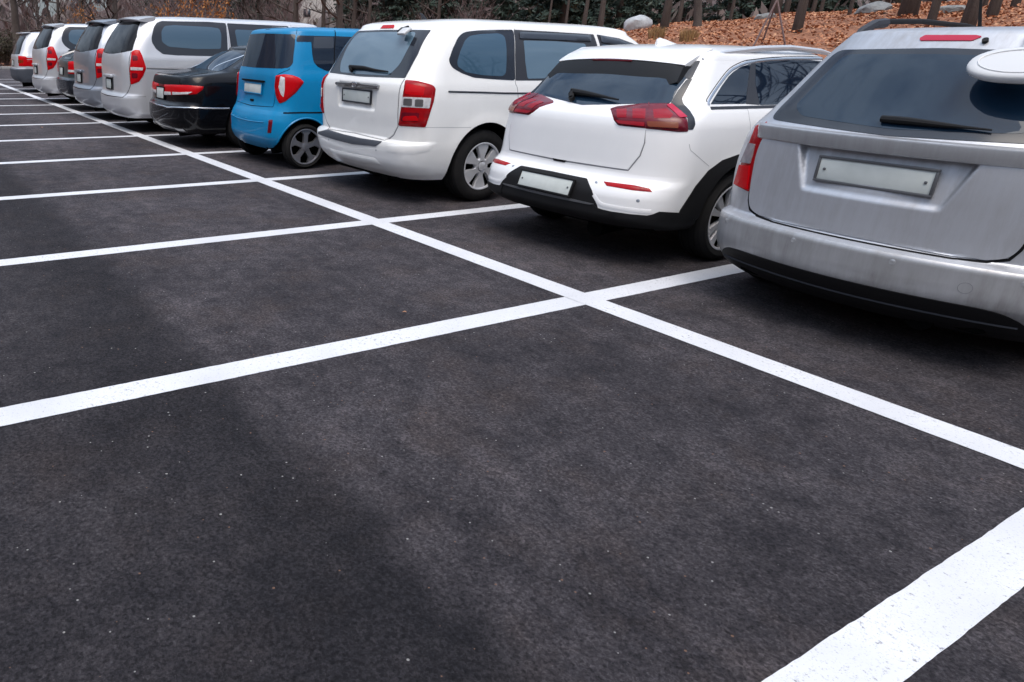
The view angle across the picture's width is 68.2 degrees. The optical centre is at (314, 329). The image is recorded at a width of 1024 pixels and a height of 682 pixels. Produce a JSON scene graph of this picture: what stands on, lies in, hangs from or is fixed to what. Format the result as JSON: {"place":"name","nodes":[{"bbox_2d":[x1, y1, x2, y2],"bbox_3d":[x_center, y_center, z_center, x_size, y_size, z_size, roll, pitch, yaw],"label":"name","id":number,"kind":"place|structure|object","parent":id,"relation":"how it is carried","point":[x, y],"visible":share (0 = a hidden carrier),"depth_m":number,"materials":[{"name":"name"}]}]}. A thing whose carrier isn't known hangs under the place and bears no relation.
{"place":"outdoors","nodes":[
{"label":"outdoors","id":0,"kind":"place"},
{"bbox_2d":[0,0,959,31],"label":"wooded ridge","id":1,"kind":"structure","parent":0,"point":[317,25],"depth_m":83.98,"materials":[{"name":"plant"}]},
{"bbox_2d":[0,69,1023,681],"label":"asphalt","id":2,"kind":"structure","parent":0,"point":[584,493],"depth_m":2.79,"materials":[{"name":"asphalt"}]},
{"bbox_2d":[10,32,39,87],"bbox_3d":[-7.451,-8.680,23.375,4.506,1.760,2.242,-10,24,-28],"label":"parked car","id":3,"kind":"object","parent":2,"relation":"on","point":[21,69],"visible":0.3,"depth_m":21.86,"materials":[{"name":"grey"}]},
{"bbox_2d":[0,112,101,114],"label":"parking line","id":4,"kind":"object","parent":2,"relation":"on","point":[53,113],"visible":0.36,"depth_m":15.73,"materials":[{"name":"paint"}]},
{"bbox_2d":[32,23,87,98],"bbox_3d":[-4.997,-7.281,19.700,5.132,1.925,2.357,-10,24,-28],"label":"parked van","id":5,"kind":"object","parent":2,"relation":"on","point":[54,42],"visible":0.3,"depth_m":18.02,"materials":[{"name":"silver metal"}]},
{"bbox_2d":[56,47,79,102],"bbox_3d":[-3.954,-6.343,17.716,4.506,1.660,2.143,-10,24,-28],"label":"parked car","id":6,"kind":"object","parent":2,"relation":"on","point":[65,80],"visible":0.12,"depth_m":16.43,"materials":[{"name":"black"}]},
{"bbox_2d":[0,121,146,125],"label":"parking line","id":7,"kind":"object","parent":2,"relation":"on","point":[69,123],"visible":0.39,"depth_m":13.86,"materials":[{"name":"paint"}]},
{"bbox_2d":[0,134,178,141],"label":"parking line","id":8,"kind":"object","parent":2,"relation":"on","point":[84,137],"visible":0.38,"depth_m":11.83,"materials":[{"name":"paint"}]},
{"bbox_2d":[73,19,118,110],"bbox_3d":[-2.621,-5.737,15.874,5.132,1.925,2.357,-10,24,-28],"label":"parked van","id":9,"kind":"object","parent":2,"relation":"on","point":[88,53],"visible":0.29,"depth_m":14.26,"materials":[{"name":"grey metal"}]},
{"bbox_2d":[0,149,270,163],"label":"parking line","id":10,"kind":"object","parent":2,"relation":"on","point":[118,157],"visible":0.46,"depth_m":9.81,"materials":[{"name":"paint"}]},
{"bbox_2d":[0,171,368,199],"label":"parking line","id":11,"kind":"object","parent":2,"relation":"on","point":[153,187],"visible":0.58,"depth_m":7.87,"materials":[{"name":"paint"}]},
{"bbox_2d":[149,45,246,145],"bbox_3d":[-0.284,-3.977,12.113,4.882,1.475,2.163,-10,24,-28],"label":"parked car","id":12,"kind":"object","parent":2,"relation":"on","point":[200,98],"visible":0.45,"depth_m":10.63,"materials":[{"name":"black paint"}]},
{"bbox_2d":[101,16,316,122],"bbox_3d":[-1.465,-4.968,13.966,5.132,1.925,2.357,-10,24,-28],"label":"parked van","id":13,"kind":"object","parent":2,"relation":"on","point":[139,53],"visible":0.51,"depth_m":12.42,"materials":[{"name":"silver metal"}]},
{"bbox_2d":[0,204,529,265],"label":"parking line","id":14,"kind":"object","parent":2,"relation":"on","point":[39,258],"visible":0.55,"depth_m":5.83,"materials":[{"name":"paint"}]},
{"bbox_2d":[231,27,359,168],"bbox_3d":[0.674,-3.321,10.175,3.607,1.700,2.047,-10,24,-28],"label":"parked car","id":15,"kind":"object","parent":2,"relation":"on","point":[282,73],"visible":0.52,"depth_m":9.01,"materials":[{"name":"blue"}]},
{"bbox_2d":[0,264,744,425],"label":"parking line","id":16,"kind":"object","parent":2,"relation":"on","point":[22,412],"visible":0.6,"depth_m":3.63,"materials":[{"name":"paint"}]},
{"bbox_2d":[317,13,637,200],"bbox_3d":[2.616,-2.729,8.622,5.141,1.805,2.426,-10,24,-28],"label":"parked car","id":17,"kind":"object","parent":2,"relation":"on","point":[424,98],"visible":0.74,"depth_m":7.14,"materials":[{"name":"white paint"}]},
{"bbox_2d":[0,83,1023,468],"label":"line","id":18,"kind":"object","parent":2,"relation":"on","point":[970,439],"visible":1,"depth_m":3.94,"materials":[{"name":"paint"}]},
{"bbox_2d":[487,38,830,259],"bbox_3d":[3.663,-1.733,6.442,4.386,1.575,2.095,-10,24,-28],"label":"parked car","id":19,"kind":"object","parent":2,"relation":"on","point":[603,140],"visible":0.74,"depth_m":5.21,"materials":[{"name":"white paint"}]},
{"bbox_2d":[717,0,1023,342],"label":"parked car","id":20,"kind":"object","parent":2,"relation":"on","point":[880,171],"visible":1,"depth_m":3.64,"materials":[{"name":"silver metal"}]},
{"bbox_2d":[762,508,1023,681],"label":"parking line","id":21,"kind":"object","parent":2,"relation":"on","point":[904,634],"visible":1,"depth_m":1.99,"materials":[{"name":"paint"}]},
{"bbox_2d":[615,0,1023,58],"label":"hillside","id":22,"kind":"structure","parent":0,"point":[852,29],"depth_m":19.11,"materials":[{"name":"plant"}]},
{"bbox_2d":[56,0,110,23],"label":"bare shrub","id":23,"kind":"object","parent":22,"relation":"on","point":[97,16],"visible":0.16,"depth_m":52.77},
{"bbox_2d":[72,0,123,19],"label":"bare tree","id":24,"kind":"object","parent":22,"relation":"on","point":[114,11],"visible":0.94,"depth_m":38.37,"materials":[{"name":"brown plant"}]},
{"bbox_2d":[74,0,150,19],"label":"bare shrub","id":25,"kind":"object","parent":22,"relation":"on","point":[117,7],"visible":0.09,"depth_m":42.17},
{"bbox_2d":[89,0,151,18],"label":"bare shrub","id":26,"kind":"object","parent":22,"relation":"on","point":[119,10],"visible":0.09,"depth_m":49.11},
{"bbox_2d":[121,0,176,16],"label":"bare shrub","id":27,"kind":"object","parent":22,"relation":"on","point":[142,9],"visible":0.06,"depth_m":44.98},
{"bbox_2d":[132,0,172,15],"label":"conifer","id":28,"kind":"object","parent":22,"relation":"on","point":[148,5],"visible":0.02,"depth_m":50.62,"materials":[{"name":"green plant"}]},
{"bbox_2d":[126,0,180,16],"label":"bare tree","id":29,"kind":"object","parent":22,"relation":"on","point":[153,7],"visible":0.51,"depth_m":41.14,"materials":[{"name":"brown plant"}]},
{"bbox_2d":[123,0,197,16],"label":"bare shrub","id":30,"kind":"object","parent":22,"relation":"on","point":[156,9],"visible":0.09,"depth_m":37.70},
{"bbox_2d":[126,0,204,16],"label":"bare shrub","id":31,"kind":"object","parent":22,"relation":"on","point":[161,8],"visible":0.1,"depth_m":36.70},
{"bbox_2d":[145,0,186,16],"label":"leafy shrub","id":32,"kind":"object","parent":22,"relation":"on","point":[167,10],"visible":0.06,"depth_m":32.39,"materials":[{"name":"orange plant"}]},
{"bbox_2d":[152,0,213,17],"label":"bare shrub","id":33,"kind":"object","parent":22,"relation":"on","point":[189,12],"visible":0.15,"depth_m":40.30,"materials":[{"name":"plant"}]},
{"bbox_2d":[168,0,208,17],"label":"leafy shrub","id":34,"kind":"object","parent":22,"relation":"on","point":[191,14],"visible":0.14,"depth_m":32.43,"materials":[{"name":"orange plant"}]},
{"bbox_2d":[171,0,216,16],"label":"conifer","id":35,"kind":"object","parent":22,"relation":"on","point":[191,8],"visible":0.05,"depth_m":46.87,"materials":[{"name":"green plant"}]},
{"bbox_2d":[177,0,224,16],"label":"bare shrub","id":36,"kind":"object","parent":22,"relation":"on","point":[202,9],"visible":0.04,"depth_m":40.24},
{"bbox_2d":[198,0,236,18],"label":"leafy shrub","id":37,"kind":"object","parent":22,"relation":"on","point":[219,12],"visible":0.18,"depth_m":34.37,"materials":[{"name":"orange plant"}]},
{"bbox_2d":[194,0,243,17],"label":"conifer","id":38,"kind":"object","parent":22,"relation":"on","point":[229,1],"visible":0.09,"depth_m":49.65,"materials":[{"name":"green plant"}]},
{"bbox_2d":[227,0,265,19],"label":"conifer","id":39,"kind":"object","parent":22,"relation":"on","point":[239,1],"visible":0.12,"depth_m":48.99,"materials":[{"name":"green plant"}]},
{"bbox_2d":[222,0,278,19],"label":"bare shrub","id":40,"kind":"object","parent":22,"relation":"on","point":[245,16],"visible":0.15,"depth_m":41.37,"materials":[{"name":"plant"}]},
{"bbox_2d":[234,0,266,19],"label":"bare tree","id":41,"kind":"object","parent":22,"relation":"on","point":[260,17],"visible":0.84,"depth_m":39.83,"materials":[{"name":"brown plant"}]},
{"bbox_2d":[237,0,301,22],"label":"bare tree","id":42,"kind":"object","parent":22,"relation":"on","point":[294,12],"visible":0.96,"depth_m":36.57,"materials":[{"name":"brown plant"}]},
{"bbox_2d":[255,0,291,21],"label":"conifer","id":43,"kind":"object","parent":22,"relation":"on","point":[268,1],"visible":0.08,"depth_m":52.69,"materials":[{"name":"green plant"}]},
{"bbox_2d":[240,0,316,23],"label":"bare shrub","id":44,"kind":"object","parent":22,"relation":"on","point":[265,17],"visible":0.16,"depth_m":40.08,"materials":[{"name":"plant"}]},
{"bbox_2d":[251,0,311,22],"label":"bare shrub","id":45,"kind":"object","parent":22,"relation":"on","point":[288,12],"visible":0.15,"depth_m":38.49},
{"bbox_2d":[265,0,330,23],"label":"bare shrub","id":46,"kind":"object","parent":22,"relation":"on","point":[299,14],"visible":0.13,"depth_m":47.94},
{"bbox_2d":[298,0,352,27],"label":"bare tree","id":47,"kind":"object","parent":22,"relation":"on","point":[323,21],"visible":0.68,"depth_m":38.63,"materials":[{"name":"brown plant"}]},
{"bbox_2d":[304,0,356,28],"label":"bare tree","id":48,"kind":"object","parent":22,"relation":"on","point":[353,18],"visible":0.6,"depth_m":36.62,"materials":[{"name":"brown plant"}]},
{"bbox_2d":[321,0,342,27],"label":"bare tree","id":49,"kind":"object","parent":22,"relation":"on","point":[338,16],"visible":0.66,"depth_m":34.74,"materials":[{"name":"brown plant"}]},
{"bbox_2d":[328,0,388,28],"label":"conifer","id":50,"kind":"object","parent":22,"relation":"on","point":[346,10],"visible":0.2,"depth_m":43.34,"materials":[{"name":"green plant"}]},
{"bbox_2d":[335,2,389,28],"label":"bare shrub","id":51,"kind":"object","parent":22,"relation":"on","point":[358,25],"visible":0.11,"depth_m":41.10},
{"bbox_2d":[352,0,394,23],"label":"bare tree","id":52,"kind":"object","parent":22,"relation":"on","point":[369,11],"visible":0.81,"depth_m":40.30,"materials":[{"name":"brown plant"}]},
{"bbox_2d":[374,0,422,21],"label":"conifer","id":53,"kind":"object","parent":22,"relation":"on","point":[397,8],"visible":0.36,"depth_m":40.70,"materials":[{"name":"green plant"}]},
{"bbox_2d":[381,0,450,21],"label":"conifer","id":54,"kind":"object","parent":22,"relation":"on","point":[429,12],"visible":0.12,"depth_m":42.07,"materials":[{"name":"green plant"}]},
{"bbox_2d":[398,0,449,19],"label":"bare tree","id":55,"kind":"object","parent":22,"relation":"on","point":[438,13],"visible":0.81,"depth_m":39.72,"materials":[{"name":"brown plant"}]},
{"bbox_2d":[428,0,468,18],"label":"conifer","id":56,"kind":"object","parent":22,"relation":"on","point":[446,14],"visible":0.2,"depth_m":41.85,"materials":[{"name":"green plant"}]},
{"bbox_2d":[432,0,495,18],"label":"bare shrub","id":57,"kind":"object","parent":22,"relation":"on","point":[469,11],"visible":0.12,"depth_m":41.10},
{"bbox_2d":[451,0,484,18],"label":"conifer","id":58,"kind":"object","parent":22,"relation":"on","point":[468,1],"visible":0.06,"depth_m":47.63,"materials":[{"name":"green plant"}]},
{"bbox_2d":[442,0,510,19],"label":"bare shrub","id":59,"kind":"object","parent":22,"relation":"on","point":[479,15],"visible":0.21,"depth_m":39.88,"materials":[{"name":"plant"}]},
{"bbox_2d":[0,0,957,37],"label":"wood","id":60,"kind":"object","parent":22,"relation":"on","point":[690,13],"visible":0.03,"depth_m":57.55,"materials":[{"name":"plant"}]},
{"bbox_2d":[461,0,525,20],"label":"conifer","id":61,"kind":"object","parent":22,"relation":"on","point":[499,12],"visible":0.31,"depth_m":42.43,"materials":[{"name":"green plant"}]},
{"bbox_2d":[489,0,527,21],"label":"conifer","id":62,"kind":"object","parent":22,"relation":"on","point":[517,8],"visible":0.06,"depth_m":49.66,"materials":[{"name":"green plant"}]},
{"bbox_2d":[516,0,558,21],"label":"conifer","id":63,"kind":"object","parent":22,"relation":"on","point":[532,17],"visible":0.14,"depth_m":40.32,"materials":[{"name":"green plant"}]},
{"bbox_2d":[564,0,569,23],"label":"bare tree","id":64,"kind":"object","parent":22,"relation":"on","point":[567,13],"visible":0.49,"depth_m":34.85,"materials":[{"name":"brown plant"}]},
{"bbox_2d":[528,0,610,26],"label":"conifer","id":65,"kind":"object","parent":22,"relation":"on","point":[560,12],"visible":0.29,"depth_m":39.00,"materials":[{"name":"green plant"}]},
{"bbox_2d":[556,0,614,27],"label":"conifer","id":66,"kind":"object","parent":22,"relation":"on","point":[596,9],"visible":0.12,"depth_m":39.57,"materials":[{"name":"green plant"}]},
{"bbox_2d":[582,0,589,24],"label":"bare tree","id":67,"kind":"object","parent":22,"relation":"on","point":[585,15],"visible":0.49,"depth_m":34.59,"materials":[{"name":"brown plant"}]},
{"bbox_2d":[570,0,631,22],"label":"conifer","id":68,"kind":"object","parent":22,"relation":"on","point":[610,18],"visible":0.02,"depth_m":44.37,"materials":[{"name":"green plant"}]},
{"bbox_2d":[597,0,605,26],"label":"bare tree","id":69,"kind":"object","parent":22,"relation":"on","point":[600,23],"visible":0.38,"depth_m":34.35,"materials":[{"name":"brown plant"}]},
{"bbox_2d":[591,0,652,29],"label":"conifer","id":70,"kind":"object","parent":22,"relation":"on","point":[620,18],"visible":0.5,"depth_m":41.10,"materials":[{"name":"green plant"}]},
{"bbox_2d":[610,0,662,28],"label":"conifer","id":71,"kind":"object","parent":22,"relation":"on","point":[638,12],"visible":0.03,"depth_m":45.32,"materials":[{"name":"green plant"}]},
{"bbox_2d":[623,15,652,32],"bbox_3d":[11.742,-11.029,26.137,1.236,0.726,0.913,-17,28,-39],"label":"boulder","id":72,"kind":"object","parent":22,"relation":"on","point":[638,22],"visible":0.72,"depth_m":25.73,"materials":[{"name":"stone"}]},
{"bbox_2d":[612,0,675,27],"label":"conifer","id":73,"kind":"object","parent":22,"relation":"on","point":[645,10],"visible":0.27,"depth_m":43.66,"materials":[{"name":"green plant"}]},
{"bbox_2d":[647,26,669,39],"bbox_3d":[10.057,-8.705,21.127,0.633,0.410,0.612,-11,24,-28],"label":"grass tuft","id":74,"kind":"object","parent":22,"relation":"on","point":[655,32],"visible":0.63,"depth_m":20.97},
{"bbox_2d":[660,0,672,30],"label":"bare tree","id":75,"kind":"object","parent":22,"relation":"on","point":[666,16],"visible":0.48,"depth_m":23.27,"materials":[{"name":"brown plant"}]},
{"bbox_2d":[676,0,684,21],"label":"bare tree","id":76,"kind":"object","parent":22,"relation":"on","point":[680,12],"visible":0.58,"depth_m":33.14,"materials":[{"name":"brown plant"}]},
{"bbox_2d":[679,28,700,41],"bbox_3d":[10.542,-8.315,20.322,0.612,0.410,0.633,8,22,16],"label":"grass tuft","id":77,"kind":"object","parent":22,"relation":"on","point":[687,35],"visible":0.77,"depth_m":20.16,"materials":[{"name":"plant"}]},
{"bbox_2d":[671,0,710,24],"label":"conifer","id":78,"kind":"object","parent":22,"relation":"on","point":[685,7],"visible":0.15,"depth_m":56.21,"materials":[{"name":"green plant"}]},
{"bbox_2d":[692,0,701,26],"bbox_3d":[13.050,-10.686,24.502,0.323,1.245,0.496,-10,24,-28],"label":"bare tree","id":79,"kind":"object","parent":22,"relation":"on","point":[697,21],"visible":0.71,"depth_m":24.40,"materials":[{"name":"brown plant"}]},
{"bbox_2d":[702,0,755,21],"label":"conifer","id":80,"kind":"object","parent":22,"relation":"on","point":[723,5],"visible":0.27,"depth_m":48.45,"materials":[{"name":"green plant"}]},
{"bbox_2d":[728,0,735,20],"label":"bare tree","id":81,"kind":"object","parent":22,"relation":"on","point":[732,10],"visible":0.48,"depth_m":32.29,"materials":[{"name":"brown plant"}]},
{"bbox_2d":[716,0,770,20],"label":"conifer","id":82,"kind":"object","parent":22,"relation":"on","point":[744,12],"visible":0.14,"depth_m":53.16,"materials":[{"name":"green plant"}]},
{"bbox_2d":[753,0,785,45],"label":"stake tripod","id":83,"kind":"object","parent":22,"relation":"on","point":[773,8],"visible":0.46,"depth_m":16.84,"materials":[{"name":"wood"}]},
{"bbox_2d":[768,0,782,12],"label":"bare tree","id":84,"kind":"object","parent":22,"relation":"on","point":[776,8],"visible":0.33,"depth_m":31.41,"materials":[{"name":"brown plant"}]},
{"bbox_2d":[782,0,791,12],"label":"bare tree","id":85,"kind":"object","parent":22,"relation":"on","point":[786,8],"visible":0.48,"depth_m":31.27,"materials":[{"name":"brown plant"}]},
{"bbox_2d":[791,0,808,32],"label":"bare tree","id":86,"kind":"object","parent":22,"relation":"on","point":[799,18],"visible":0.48,"depth_m":18.58,"materials":[{"name":"brown plant"}]},
{"bbox_2d":[782,0,839,13],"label":"conifer","id":87,"kind":"object","parent":22,"relation":"on","point":[828,3],"visible":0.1,"depth_m":45.93,"materials":[{"name":"green plant"}]},
{"bbox_2d":[817,0,849,12],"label":"conifer","id":88,"kind":"object","parent":22,"relation":"on","point":[840,7],"visible":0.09,"depth_m":49.78,"materials":[{"name":"green plant"}]},
{"bbox_2d":[847,0,854,14],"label":"bare tree","id":89,"kind":"object","parent":22,"relation":"on","point":[850,8],"visible":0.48,"depth_m":22.64,"materials":[{"name":"brown plant"}]},
{"bbox_2d":[854,1,892,15],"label":"boulder","id":90,"kind":"object","parent":22,"relation":"on","point":[877,6],"visible":0.61,"depth_m":21.31,"materials":[{"name":"stone"}]},
{"bbox_2d":[896,0,921,16],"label":"bare tree","id":91,"kind":"object","parent":22,"relation":"on","point":[906,7],"depth_m":18.97,"materials":[{"name":"brown plant"}]},
{"bbox_2d":[925,0,941,26],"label":"bare tree","id":92,"kind":"object","parent":22,"relation":"on","point":[934,10],"visible":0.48,"depth_m":16.50,"materials":[{"name":"brown plant"}]},
{"bbox_2d":[938,5,965,13],"bbox_3d":[16.748,-8.392,18.944,0.553,0.272,0.855,-7,23,-20],"label":"boulder","id":93,"kind":"object","parent":22,"relation":"on","point":[952,8],"visible":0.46,"depth_m":18.74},
{"bbox_2d":[960,0,983,25],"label":"bare tree","id":94,"kind":"object","parent":22,"relation":"on","point":[970,14],"visible":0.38,"depth_m":15.95,"materials":[{"name":"brown plant"}]},
{"bbox_2d":[984,0,1002,18],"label":"bare tree","id":95,"kind":"object","parent":22,"relation":"on","point":[994,7],"depth_m":16.83,"materials":[{"name":"brown plant"}]},
{"bbox_2d":[1010,0,1021,6],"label":"bare tree","id":96,"kind":"object","parent":22,"relation":"on","point":[1014,3],"depth_m":18.50,"materials":[{"name":"brown plant"}]},
{"label":"ground","id":97,"kind":"structure","parent":0,"visible":0},
{"bbox_2d":[23,0,106,24],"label":"apartment block","id":98,"kind":"structure","parent":97,"relation":"on","point":[42,2],"depth_m":159.45,"materials":[{"name":"paint"}]},
{"bbox_2d":[66,0,99,23],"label":"leafy shrub","id":99,"kind":"object","parent":97,"relation":"on","point":[79,20],"visible":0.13,"depth_m":38.64,"materials":[{"name":"orange plant"}]},
{"bbox_2d":[55,0,120,23],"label":"bare tree","id":100,"kind":"object","parent":97,"relation":"on","point":[80,7],"visible":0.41,"depth_m":42.26,"materials":[{"name":"brown plant"}]},
{"bbox_2d":[282,0,335,24],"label":"apartment block","id":101,"kind":"structure","parent":97,"relation":"on","point":[318,15],"depth_m":132.04,"materials":[{"name":"grey"}]},
{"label":"verge","id":102,"kind":"structure","parent":0,"visible":0},
{"bbox_2d":[0,28,12,65],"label":"dark bush","id":103,"kind":"object","parent":102,"relation":"on","point":[2,46],"visible":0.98,"depth_m":42.16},
{"bbox_2d":[0,29,21,65],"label":"dark bush","id":104,"kind":"object","parent":102,"relation":"on","point":[7,55],"visible":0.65,"depth_m":43.18,"materials":[{"name":"plant"}]},
{"bbox_2d":[0,0,43,37],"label":"bare shrub","id":105,"kind":"object","parent":102,"relation":"on","point":[22,29],"visible":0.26,"depth_m":46.99,"materials":[{"name":"plant"}]},
{"bbox_2d":[18,0,40,31],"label":"bare tree","id":106,"kind":"object","parent":102,"relation":"on","point":[37,13],"visible":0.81,"depth_m":48.16,"materials":[{"name":"brown plant"}]},
{"bbox_2d":[0,0,76,47],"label":"bare tree","id":107,"kind":"object","parent":102,"relation":"on","point":[14,21],"visible":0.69,"depth_m":44.68,"materials":[{"name":"brown plant"}]},
{"bbox_2d":[26,0,74,28],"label":"bare tree","id":108,"kind":"object","parent":102,"relation":"on","point":[57,6],"visible":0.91,"depth_m":43.41,"materials":[{"name":"brown plant"}]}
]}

